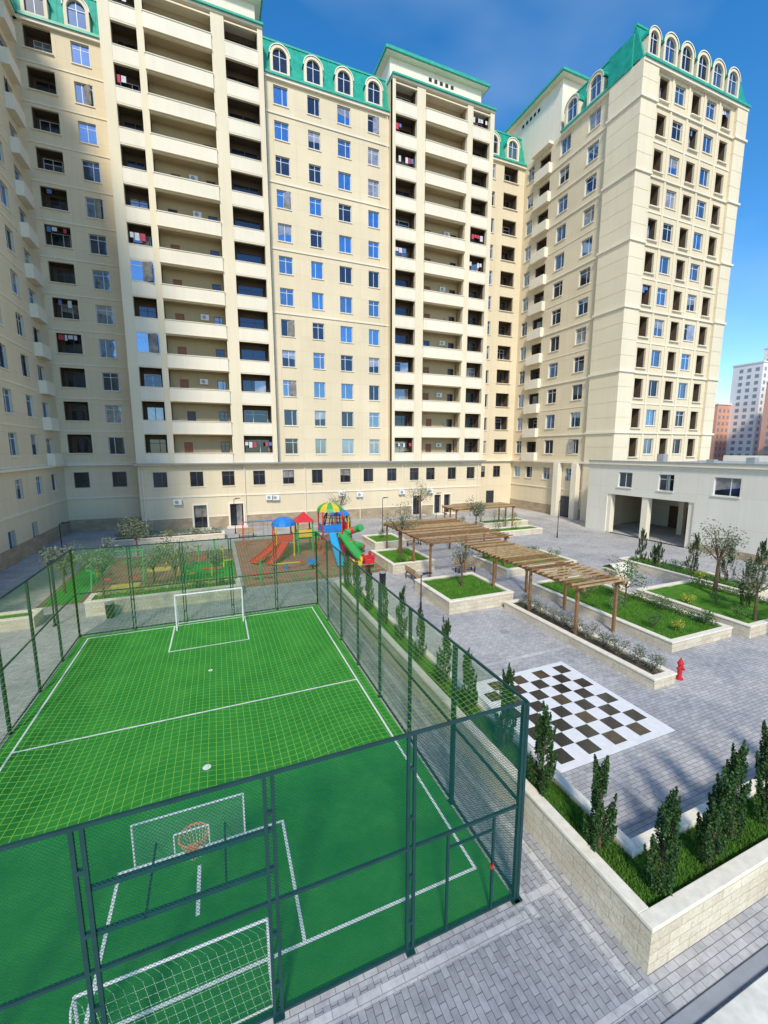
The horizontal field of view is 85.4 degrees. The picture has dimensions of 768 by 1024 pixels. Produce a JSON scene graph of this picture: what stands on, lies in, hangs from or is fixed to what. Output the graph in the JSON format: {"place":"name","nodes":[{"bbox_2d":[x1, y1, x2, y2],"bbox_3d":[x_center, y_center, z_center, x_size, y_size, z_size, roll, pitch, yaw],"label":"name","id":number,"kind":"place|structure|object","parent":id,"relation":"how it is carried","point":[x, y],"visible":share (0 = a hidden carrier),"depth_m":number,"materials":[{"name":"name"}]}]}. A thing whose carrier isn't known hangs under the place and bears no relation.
{"place":"outdoors","nodes":[
{"label":"outdoors","id":0,"kind":"place"},
{"bbox_2d":[0,0,70,571],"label":"apartment wing","id":1,"kind":"structure","parent":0,"point":[34,514],"depth_m":35.29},
{"bbox_2d":[0,39,55,548],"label":"windows and doors","id":2,"kind":"structure","parent":1,"relation":"in","point":[6,398],"depth_m":35.07,"materials":[{"name":"blue plastic"}]},
{"bbox_2d":[0,605,510,1023],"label":"sports pitch turf","id":3,"kind":"structure","parent":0,"point":[214,655],"depth_m":10.11,"materials":[{"name":"plastic"}]},
{"bbox_2d":[69,918,272,1023],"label":"football goal","id":4,"kind":"object","parent":3,"relation":"on","point":[152,965],"visible":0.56,"depth_m":6.18,"materials":[{"name":"white paint"}]},
{"bbox_2d":[130,793,245,918],"bbox_3d":[-2.931,5.211,6.321,1.608,1.145,1.660,-3,9,-22],"label":"basketball hoop","id":5,"kind":"object","parent":3,"relation":"on","point":[183,849],"visible":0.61,"depth_m":6.56,"materials":[{"name":"white paint"}]},
{"bbox_2d":[174,586,243,630],"bbox_3d":[-8.616,4.640,20.623,3.070,1.775,0.897,-3,9,-22],"label":"football goal","id":6,"kind":"object","parent":3,"relation":"on","point":[207,591],"visible":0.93,"depth_m":20.47,"materials":[{"name":"white paint"}]},
{"bbox_2d":[0,607,475,1023],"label":"pitch markings","id":7,"kind":"object","parent":3,"relation":"on","point":[208,766],"visible":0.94,"depth_m":8.49,"materials":[{"name":"white paint"}]},
{"bbox_2d":[0,508,767,1023],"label":"courtyard paving","id":8,"kind":"structure","parent":0,"point":[710,708],"depth_m":16.33,"materials":[{"name":"stone"}]},
{"bbox_2d":[0,608,43,631],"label":"stone planter","id":9,"kind":"object","parent":8,"relation":"on","point":[11,623],"visible":0.51,"depth_m":19.97,"materials":[{"name":"stone"}]},
{"bbox_2d":[0,550,81,746],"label":"sports fence","id":10,"kind":"object","parent":8,"relation":"on","point":[34,648],"visible":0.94,"depth_m":14.57,"materials":[{"name":"green metal"}]},
{"bbox_2d":[35,540,89,592],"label":"olive tree","id":11,"kind":"object","parent":8,"relation":"on","point":[55,557],"visible":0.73,"depth_m":24.66,"materials":[{"name":"green plant"}]},
{"bbox_2d":[104,601,114,618],"bbox_3d":[-14.072,5.031,21.379,0.444,0.800,0.444,-3,9,-22],"label":"litter bin","id":12,"kind":"object","parent":8,"relation":"on","point":[110,607],"visible":0.62,"depth_m":21.24,"materials":[{"name":"green metal"}]},
{"bbox_2d":[115,515,154,558],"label":"olive tree","id":13,"kind":"object","parent":8,"relation":"on","point":[137,531],"visible":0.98,"depth_m":32.52,"materials":[{"name":"green plant"}]},
{"bbox_2d":[36,549,236,607],"bbox_3d":[-16.153,4.216,29.567,10.500,0.001,10.800,-3,9,-22],"label":"exercise area rubber","id":14,"kind":"object","parent":8,"relation":"on","point":[159,574],"visible":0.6,"depth_m":28.58,"materials":[{"name":"brown rubber"}]},
{"bbox_2d":[90,549,147,590],"bbox_3d":[-16.801,3.570,26.372,2.892,2.260,1.488,-3,9,-22],"label":"swing set","id":15,"kind":"object","parent":14,"relation":"on","point":[142,550],"visible":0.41,"depth_m":26.41,"materials":[{"name":"metal"}]},
{"bbox_2d":[43,560,234,605],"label":"exercise area turf","id":16,"kind":"structure","parent":14,"relation":"on","point":[207,565],"depth_m":28.11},
{"bbox_2d":[110,566,170,589],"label":"exercise area pads","id":17,"kind":"object","parent":14,"relation":"on","point":[149,570],"visible":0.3,"depth_m":26.84,"materials":[{"name":"yellow rubber"}]},
{"bbox_2d":[129,542,167,584],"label":"olive tree","id":18,"kind":"object","parent":8,"relation":"on","point":[152,562],"visible":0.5,"depth_m":24.96,"materials":[{"name":"green plant"}]},
{"bbox_2d":[84,577,240,616],"bbox_3d":[-12.130,4.719,23.489,7.660,0.800,1.560,-3,9,-22],"label":"stone planter","id":19,"kind":"object","parent":8,"relation":"on","point":[196,597],"visible":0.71,"depth_m":22.82,"materials":[{"name":"stone"}]},
{"bbox_2d":[73,536,131,595],"bbox_3d":[-14.979,2.985,22.023,2.417,3.364,2.280,2,9,14],"label":"olive tree","id":20,"kind":"object","parent":19,"relation":"on","point":[97,562],"visible":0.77,"depth_m":21.86,"materials":[{"name":"green plant"}]},
{"bbox_2d":[98,576,237,595],"bbox_3d":[-12.196,4.183,23.856,7.285,0.458,0.558,-3,9,-22],"label":"clipped hedge","id":21,"kind":"object","parent":19,"relation":"on","point":[164,586],"visible":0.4,"depth_m":23.69,"materials":[{"name":"green plant"}]},
{"bbox_2d":[203,546,227,585],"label":"olive tree","id":22,"kind":"object","parent":19,"relation":"on","point":[215,558],"visible":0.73,"depth_m":23.95,"materials":[{"name":"green plant"}]},
{"bbox_2d":[109,530,224,546],"bbox_3d":[-20.142,2.487,39.293,9.560,0.600,1.560,-3,9,-22],"label":"stone planter","id":23,"kind":"object","parent":8,"relation":"on","point":[189,536],"visible":0.79,"depth_m":38.87,"materials":[{"name":"stone"}]},
{"bbox_2d":[114,526,220,538],"bbox_3d":[-20.325,1.934,39.634,9.370,0.757,0.655,-3,9,-22],"label":"clipped hedge","id":24,"kind":"object","parent":23,"relation":"on","point":[162,532],"visible":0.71,"depth_m":39.89,"materials":[{"name":"green plant"}]},
{"bbox_2d":[145,530,200,582],"bbox_3d":[-12.474,2.987,24.755,3.070,3.962,3.584,-3,9,-22],"label":"olive tree","id":25,"kind":"object","parent":8,"relation":"on","point":[170,558],"visible":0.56,"depth_m":24.66,"materials":[{"name":"green plant"}]},
{"bbox_2d":[71,532,316,635],"bbox_3d":[-8.863,3.419,20.925,11.260,4.123,0.160,-3,9,-22],"label":"sports fence","id":26,"kind":"object","parent":8,"relation":"on","point":[128,565],"visible":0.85,"depth_m":20.59,"materials":[{"name":"green metal"}]},
{"bbox_2d":[0,700,526,1023],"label":"sports fence","id":27,"kind":"object","parent":8,"relation":"on","point":[93,933],"visible":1,"depth_m":5.92,"materials":[{"name":"green metal"}]},
{"bbox_2d":[234,534,386,587],"bbox_3d":[-6.941,3.491,34.476,9.700,0.001,14.500,-3,9,-22],"label":"playground rubber","id":28,"kind":"object","parent":8,"relation":"on","point":[283,560],"visible":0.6,"depth_m":31.34,"materials":[{"name":"rubber"}]},
{"bbox_2d":[251,502,364,565],"bbox_3d":[-5.865,1.543,33.034,9.328,4.305,7.424,-3,9,-22],"label":"playground slide set","id":29,"kind":"object","parent":28,"relation":"on","point":[336,528],"visible":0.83,"depth_m":33.72,"materials":[{"name":"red plastic"}]},
{"bbox_2d":[245,562,386,586],"bbox_3d":[-4.187,4.150,27.685,9.550,0.700,0.043,-3,9,-22],"label":"playground railing","id":30,"kind":"object","parent":8,"relation":"on","point":[292,578],"visible":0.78,"depth_m":27.30,"materials":[{"name":"plastic"}]},
{"bbox_2d":[362,533,406,548],"bbox_3d":[-0.037,2.639,38.260,3.060,0.600,3.560,-3,9,-22],"label":"stone planter","id":31,"kind":"object","parent":8,"relation":"on","point":[375,541],"visible":0.96,"depth_m":37.40,"materials":[{"name":"stone"}]},
{"bbox_2d":[370,547,434,574],"bbox_3d":[1.315,3.580,31.374,3.360,0.750,4.460,-3,9,-22],"label":"stone planter","id":32,"kind":"object","parent":8,"relation":"on","point":[393,565],"visible":0.84,"depth_m":30.15,"materials":[{"name":"stone"}]},
{"bbox_2d":[381,501,422,555],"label":"young tree","id":33,"kind":"object","parent":32,"relation":"on","point":[401,518],"visible":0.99,"depth_m":31.05,"materials":[{"name":"green plant"}]},
{"bbox_2d":[405,565,420,583],"bbox_3d":[1.937,4.084,27.451,0.510,0.900,1.600,-3,9,-22],"label":"park bench","id":34,"kind":"object","parent":8,"relation":"on","point":[411,572],"visible":0.91,"depth_m":27.26,"materials":[{"name":"brown wood"}]},
{"bbox_2d":[405,479,431,518],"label":"young tree","id":35,"kind":"object","parent":8,"relation":"on","point":[421,493],"visible":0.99,"depth_m":50.67,"materials":[{"name":"green plant"}]},
{"bbox_2d":[315,532,529,901],"bbox_3d":[-0.591,4.245,15.327,0.160,4.123,16.850,-3,9,-22],"label":"sports fence","id":36,"kind":"object","parent":8,"relation":"on","point":[454,692],"visible":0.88,"depth_m":10.73,"materials":[{"name":"green metal"}]},
{"bbox_2d":[0,533,519,842],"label":"overhead net","id":37,"kind":"object","parent":36,"relation":"attached to","point":[32,580],"visible":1,"depth_m":8.46,"materials":[{"name":"green"}]},
{"bbox_2d":[381,517,512,576],"bbox_3d":[4.360,2.546,31.563,6.600,2.740,8.145,-3,9,-22],"label":"wooden pergola","id":38,"kind":"object","parent":8,"relation":"on","point":[444,523],"visible":0.84,"depth_m":30.25,"materials":[{"name":"brown wood"}]},
{"bbox_2d":[248,530,669,801],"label":"manhole covers","id":39,"kind":"object","parent":8,"relation":"on","point":[660,794],"visible":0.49,"depth_m":10.41,"materials":[{"name":"grey metal"}]},
{"bbox_2d":[414,572,513,614],"bbox_3d":[4.534,4.627,24.285,4.160,0.750,4.160,-3,9,-22],"label":"stone planter","id":40,"kind":"object","parent":8,"relation":"on","point":[453,606],"visible":0.91,"depth_m":23.03,"materials":[{"name":"stone"}]},
{"bbox_2d":[449,538,473,586],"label":"young tree","id":41,"kind":"object","parent":40,"relation":"on","point":[463,559],"visible":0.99,"depth_m":24.06,"materials":[{"name":"green plant"}]},
{"bbox_2d":[441,502,517,530],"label":"wooden pergola","id":42,"kind":"object","parent":8,"relation":"on","point":[458,507],"visible":0.73,"depth_m":43.93,"materials":[{"name":"brown wood"}]},
{"bbox_2d":[305,584,662,1023],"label":"paving edging","id":43,"kind":"object","parent":8,"relation":"on","point":[399,982],"visible":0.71,"depth_m":7.32,"materials":[{"name":"concrete"}]},
{"bbox_2d":[458,525,542,538],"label":"stone planter","id":44,"kind":"object","parent":8,"relation":"on","point":[521,530],"visible":0.47,"depth_m":42.50,"materials":[{"name":"stone"}]},
{"bbox_2d":[465,495,487,524],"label":"young tree","id":45,"kind":"object","parent":44,"relation":"on","point":[475,509],"visible":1,"depth_m":40.73,"materials":[{"name":"green plant"}]},
{"bbox_2d":[474,517,527,527],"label":"stone planter","id":46,"kind":"object","parent":8,"relation":"on","point":[486,523],"visible":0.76,"depth_m":47.17,"materials":[{"name":"stone"}]},
{"bbox_2d":[473,549,576,577],"bbox_3d":[10.388,3.718,30.957,6.260,0.600,4.060,-3,9,-22],"label":"stone planter","id":47,"kind":"object","parent":8,"relation":"on","point":[508,570],"visible":0.52,"depth_m":29.73,"materials":[{"name":"stone"}]},
{"bbox_2d":[461,539,629,634],"bbox_3d":[8.047,3.807,23.200,3.100,2.689,9.700,-3,9,-22],"label":"wooden pergola","id":48,"kind":"object","parent":8,"relation":"on","point":[526,553],"visible":0.96,"depth_m":21.46,"materials":[{"name":"brown wood"}]},
{"bbox_2d":[333,579,767,974],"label":"stone planter","id":49,"kind":"object","parent":8,"relation":"on","point":[651,939],"visible":0.62,"depth_m":7.83,"materials":[{"name":"stone"}]},
{"bbox_2d":[343,549,351,587],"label":"cypress tree","id":50,"kind":"object","parent":49,"relation":"on","point":[347,554],"visible":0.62,"depth_m":23.30,"materials":[{"name":"green plant"}]},
{"bbox_2d":[363,564,373,610],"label":"cypress tree","id":51,"kind":"object","parent":49,"relation":"on","point":[368,599],"visible":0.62,"depth_m":20.02,"materials":[{"name":"green plant"}]},
{"bbox_2d":[377,578,388,623],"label":"cypress tree","id":52,"kind":"object","parent":49,"relation":"on","point":[382,600],"visible":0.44,"depth_m":18.46,"materials":[{"name":"green plant"}]},
{"bbox_2d":[394,585,407,640],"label":"cypress tree","id":53,"kind":"object","parent":49,"relation":"on","point":[401,594],"visible":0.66,"depth_m":16.73,"materials":[{"name":"green plant"}]},
{"bbox_2d":[412,608,426,661],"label":"cypress tree","id":54,"kind":"object","parent":49,"relation":"on","point":[417,628],"visible":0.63,"depth_m":15.31,"materials":[{"name":"green plant"}]},
{"bbox_2d":[435,615,451,684],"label":"cypress tree","id":55,"kind":"object","parent":49,"relation":"on","point":[446,629],"visible":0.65,"depth_m":13.61,"materials":[{"name":"green plant"}]},
{"bbox_2d":[461,647,477,713],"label":"cypress tree","id":56,"kind":"object","parent":49,"relation":"on","point":[472,682],"visible":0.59,"depth_m":12.15,"materials":[{"name":"green plant"}]},
{"bbox_2d":[494,663,516,748],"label":"cypress tree","id":57,"kind":"object","parent":49,"relation":"on","point":[508,678],"visible":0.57,"depth_m":10.61,"materials":[{"name":"green plant"}]},
{"bbox_2d":[527,700,557,796],"bbox_3d":[3.529,5.268,9.245,0.474,2.377,0.587,-7,11,-40],"label":"cypress tree","id":58,"kind":"object","parent":49,"relation":"on","point":[546,773],"visible":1,"depth_m":9.17,"materials":[{"name":"green plant"}]},
{"bbox_2d":[582,754,617,854],"bbox_3d":[4.147,5.558,7.936,0.574,2.187,0.520,0,8,1],"label":"cypress tree","id":59,"kind":"object","parent":49,"relation":"on","point":[600,781],"visible":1,"depth_m":7.87,"materials":[{"name":"green plant"}]},
{"bbox_2d":[642,785,682,896],"bbox_3d":[4.822,5.713,7.174,0.548,2.105,0.470,3,9,17],"label":"cypress tree","id":60,"kind":"object","parent":49,"relation":"on","point":[667,824],"visible":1,"depth_m":7.12,"materials":[{"name":"green plant"}]},
{"bbox_2d":[693,766,735,868],"bbox_3d":[6.075,5.596,7.645,0.500,2.198,0.448,4,9,27],"label":"cypress tree","id":61,"kind":"object","parent":49,"relation":"on","point":[717,811],"visible":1,"depth_m":7.60,"materials":[{"name":"green plant"}]},
{"bbox_2d":[718,739,752,841],"bbox_3d":[6.896,5.503,8.188,0.498,2.221,0.485,8,11,42],"label":"cypress tree","id":62,"kind":"object","parent":49,"relation":"on","point":[737,767],"visible":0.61,"depth_m":8.11,"materials":[{"name":"green plant"}]},
{"bbox_2d":[752,719,767,826],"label":"cypress tree","id":63,"kind":"object","parent":49,"relation":"on","point":[761,792],"visible":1,"depth_m":8.51,"materials":[{"name":"green plant"}]},
{"bbox_2d":[467,661,674,772],"bbox_3d":[5.976,6.516,14.005,4.550,0.016,4.550,-3,9,-22],"label":"giant chessboard","id":64,"kind":"object","parent":8,"relation":"on","point":[590,717],"visible":0.84,"depth_m":13.52,"materials":[{"name":"white tile"}]},
{"bbox_2d":[504,598,676,689],"bbox_3d":[8.633,5.580,18.959,1.210,0.420,8.460,-3,9,-22],"label":"stone planter","id":65,"kind":"object","parent":8,"relation":"on","point":[639,671],"visible":0.88,"depth_m":17.34,"materials":[{"name":"stone"}]},
{"bbox_2d":[580,622,599,639],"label":"lavender shrub","id":66,"kind":"object","parent":65,"relation":"on","point":[589,630],"visible":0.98,"depth_m":18.13,"materials":[{"name":"grey plant"}]},
{"bbox_2d":[597,629,612,646],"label":"lavender shrub","id":67,"kind":"object","parent":65,"relation":"on","point":[603,637],"visible":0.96,"depth_m":17.29,"materials":[{"name":"grey plant"}]},
{"bbox_2d":[608,634,630,654],"bbox_3d":[9.477,5.357,16.797,0.773,0.842,0.730,-3,9,-22],"label":"lavender shrub","id":68,"kind":"object","parent":65,"relation":"on","point":[617,645],"visible":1,"depth_m":16.74,"materials":[{"name":"grey plant"}]},
{"bbox_2d":[628,642,647,662],"bbox_3d":[9.784,5.471,16.047,0.643,0.836,0.768,3,9,17],"label":"lavender shrub","id":69,"kind":"object","parent":65,"relation":"on","point":[640,650],"visible":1,"depth_m":15.98,"materials":[{"name":"grey plant"}]},
{"bbox_2d":[643,650,666,671],"bbox_3d":[10.033,5.553,15.441,0.770,0.851,0.760,-3,9,-22],"label":"lavender shrub","id":70,"kind":"object","parent":65,"relation":"on","point":[658,658],"visible":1,"depth_m":15.36,"materials":[{"name":"grey plant"}]},
{"bbox_2d":[601,562,633,588],"bbox_3d":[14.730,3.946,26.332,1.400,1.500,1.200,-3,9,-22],"label":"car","id":71,"kind":"object","parent":8,"relation":"on","point":[608,567],"visible":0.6,"depth_m":25.99,"materials":[{"name":"paint"}]},
{"bbox_2d":[532,575,732,652],"bbox_3d":[12.451,5.040,22.346,4.160,0.500,8.760,-3,9,-22],"label":"stone planter","id":72,"kind":"object","parent":8,"relation":"on","point":[686,640],"visible":0.67,"depth_m":20.00,"materials":[{"name":"stone"}]},
{"bbox_2d":[602,553,651,604],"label":"young tree","id":73,"kind":"object","parent":72,"relation":"on","point":[628,568],"visible":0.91,"depth_m":21.88,"materials":[{"name":"green plant"}]},
{"bbox_2d":[539,578,766,637],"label":"lawn grass","id":74,"kind":"structure","parent":72,"relation":"on","point":[633,609],"depth_m":21.18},
{"bbox_2d":[646,611,665,626],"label":"shrub","id":75,"kind":"object","parent":72,"relation":"on","point":[654,617],"visible":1,"depth_m":19.02,"materials":[{"name":"green plant"}]},
{"bbox_2d":[651,592,673,610],"bbox_3d":[14.111,4.559,21.011,0.934,0.910,0.989,-1,8,-6],"label":"shrub","id":76,"kind":"object","parent":72,"relation":"on","point":[665,603],"visible":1,"depth_m":20.97,"materials":[{"name":"green plant"}]},
{"bbox_2d":[628,590,720,625],"bbox_3d":[14.590,4.839,21.307,0.630,0.511,4.616,-3,9,-22],"label":"clipped hedge","id":77,"kind":"object","parent":72,"relation":"on","point":[670,604],"visible":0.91,"depth_m":21.02,"materials":[{"name":"green plant"}]},
{"bbox_2d":[676,658,684,680],"bbox_3d":[11.107,5.865,15.590,0.280,0.840,0.279,4,9,25],"label":"fire hydrant","id":78,"kind":"object","parent":8,"relation":"on","point":[680,667],"visible":0.96,"depth_m":15.54,"materials":[{"name":"red metal"}]},
{"bbox_2d":[618,555,767,598],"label":"stone planter","id":79,"kind":"object","parent":8,"relation":"on","point":[663,573],"visible":0.36,"depth_m":27.84,"materials":[{"name":"stone"}]},
{"bbox_2d":[635,527,647,560],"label":"cypress tree","id":80,"kind":"object","parent":79,"relation":"on","point":[639,551],"visible":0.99,"depth_m":30.20,"materials":[{"name":"green plant"}]},
{"bbox_2d":[652,540,666,565],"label":"cypress tree","id":81,"kind":"object","parent":79,"relation":"on","point":[658,555],"visible":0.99,"depth_m":28.74,"materials":[{"name":"green plant"}]},
{"bbox_2d":[629,557,750,590],"bbox_3d":[19.532,3.925,27.130,0.523,0.398,7.776,-3,9,-22],"label":"clipped hedge","id":82,"kind":"object","parent":79,"relation":"on","point":[686,572],"visible":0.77,"depth_m":27.26,"materials":[{"name":"green plant"}]},
{"bbox_2d":[684,532,701,572],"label":"cypress tree","id":83,"kind":"object","parent":79,"relation":"on","point":[694,558],"visible":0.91,"depth_m":27.13,"materials":[{"name":"green plant"}]},
{"bbox_2d":[719,539,735,581],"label":"cypress tree","id":84,"kind":"object","parent":79,"relation":"on","point":[723,566],"visible":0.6,"depth_m":25.28,"materials":[{"name":"green plant"}]},
{"bbox_2d":[750,538,767,586],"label":"cypress tree","id":85,"kind":"object","parent":79,"relation":"on","point":[763,546],"visible":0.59,"depth_m":23.96,"materials":[{"name":"green plant"}]},
{"bbox_2d":[635,579,767,637],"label":"stone planter","id":86,"kind":"object","parent":8,"relation":"on","point":[746,627],"visible":0.74,"depth_m":21.90,"materials":[{"name":"stone"}]},
{"bbox_2d":[691,518,749,595],"bbox_3d":[18.490,2.508,23.103,2.530,4.394,2.743,7,11,39],"label":"young tree","id":87,"kind":"object","parent":86,"relation":"on","point":[721,548],"visible":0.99,"depth_m":22.80,"materials":[{"name":"green plant"}]},
{"bbox_2d":[690,578,767,603],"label":"clipped hedge","id":88,"kind":"object","parent":86,"relation":"on","point":[728,589],"visible":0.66,"depth_m":23.49,"materials":[{"name":"green plant"}]},
{"bbox_2d":[731,602,752,618],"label":"shrub","id":89,"kind":"object","parent":86,"relation":"on","point":[735,611],"visible":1,"depth_m":19.89,"materials":[{"name":"green plant"}]},
{"bbox_2d":[726,553,767,620],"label":"young tree","id":90,"kind":"object","parent":86,"relation":"on","point":[756,589],"visible":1,"depth_m":19.76,"materials":[{"name":"green plant"}]},
{"bbox_2d":[737,557,756,607],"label":"cypress tree","id":91,"kind":"object","parent":86,"relation":"on","point":[747,599],"visible":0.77,"depth_m":21.20,"materials":[{"name":"green plant"}]},
{"bbox_2d":[422,574,503,598],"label":"lawn grass","id":92,"kind":"structure","parent":0,"point":[472,581],"depth_m":24.13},
{"bbox_2d":[292,582,677,1023],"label":"footpath","id":93,"kind":"structure","parent":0,"point":[551,964],"depth_m":6.84,"materials":[{"name":"stone"}]},
{"bbox_2d":[261,0,767,403],"label":"sky","id":94,"kind":"structure","parent":0,"point":[516,47],"materials":[{"name":"blue"}]},
{"bbox_2d":[494,507,687,548],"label":"courtyard paving","id":95,"kind":"structure","parent":0,"point":[664,534],"depth_m":45.87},
{"bbox_2d":[427,670,767,906],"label":"planter grass","id":96,"kind":"structure","parent":0,"point":[683,860],"depth_m":8.18,"materials":[{"name":"plant"}]},
{"bbox_2d":[504,23,750,524],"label":"apartment tower","id":97,"kind":"structure","parent":0,"point":[634,146],"depth_m":48.14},
{"bbox_2d":[515,75,600,480],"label":"west windows","id":98,"kind":"structure","parent":97,"relation":"in","point":[596,86],"depth_m":52.12,"materials":[{"name":"blue plastic"}]},
{"bbox_2d":[643,32,735,453],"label":"south windows","id":99,"kind":"structure","parent":97,"relation":"in","point":[669,56],"depth_m":46.44,"materials":[{"name":"blue plastic"}]},
{"bbox_2d":[664,945,767,1023],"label":"concrete apron","id":100,"kind":"object","parent":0,"point":[748,1005],"depth_m":6.43,"materials":[{"name":"grey concrete"}]},
{"bbox_2d":[709,403,731,460],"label":"distant building","id":101,"kind":"structure","parent":0,"point":[720,431],"depth_m":199.93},
{"bbox_2d":[725,360,767,455],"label":"distant building","id":102,"kind":"structure","parent":0,"point":[748,391],"depth_m":194.54,"materials":[{"name":"concrete"}]},
{"bbox_2d":[757,381,767,455],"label":"distant building","id":103,"kind":"structure","parent":0,"point":[763,446],"depth_m":172.30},
{"label":"ground","id":104,"kind":"structure","parent":0,"visible":0},
{"bbox_2d":[12,0,526,531],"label":"apartment building","id":105,"kind":"structure","parent":104,"relation":"on","point":[280,280],"depth_m":45.19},
{"bbox_2d":[24,0,516,527],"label":"windows and doors","id":106,"kind":"structure","parent":105,"relation":"in","point":[140,270],"depth_m":45.80,"materials":[{"name":"blue glass"}]},
{"bbox_2d":[585,454,767,564],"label":"podium building","id":107,"kind":"structure","parent":104,"relation":"on","point":[689,497],"depth_m":36.33,"materials":[{"name":"paint"}]},
{"bbox_2d":[619,472,741,496],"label":"windows","id":108,"kind":"structure","parent":107,"relation":"in","point":[730,487],"depth_m":34.22,"materials":[{"name":"white plastic"}]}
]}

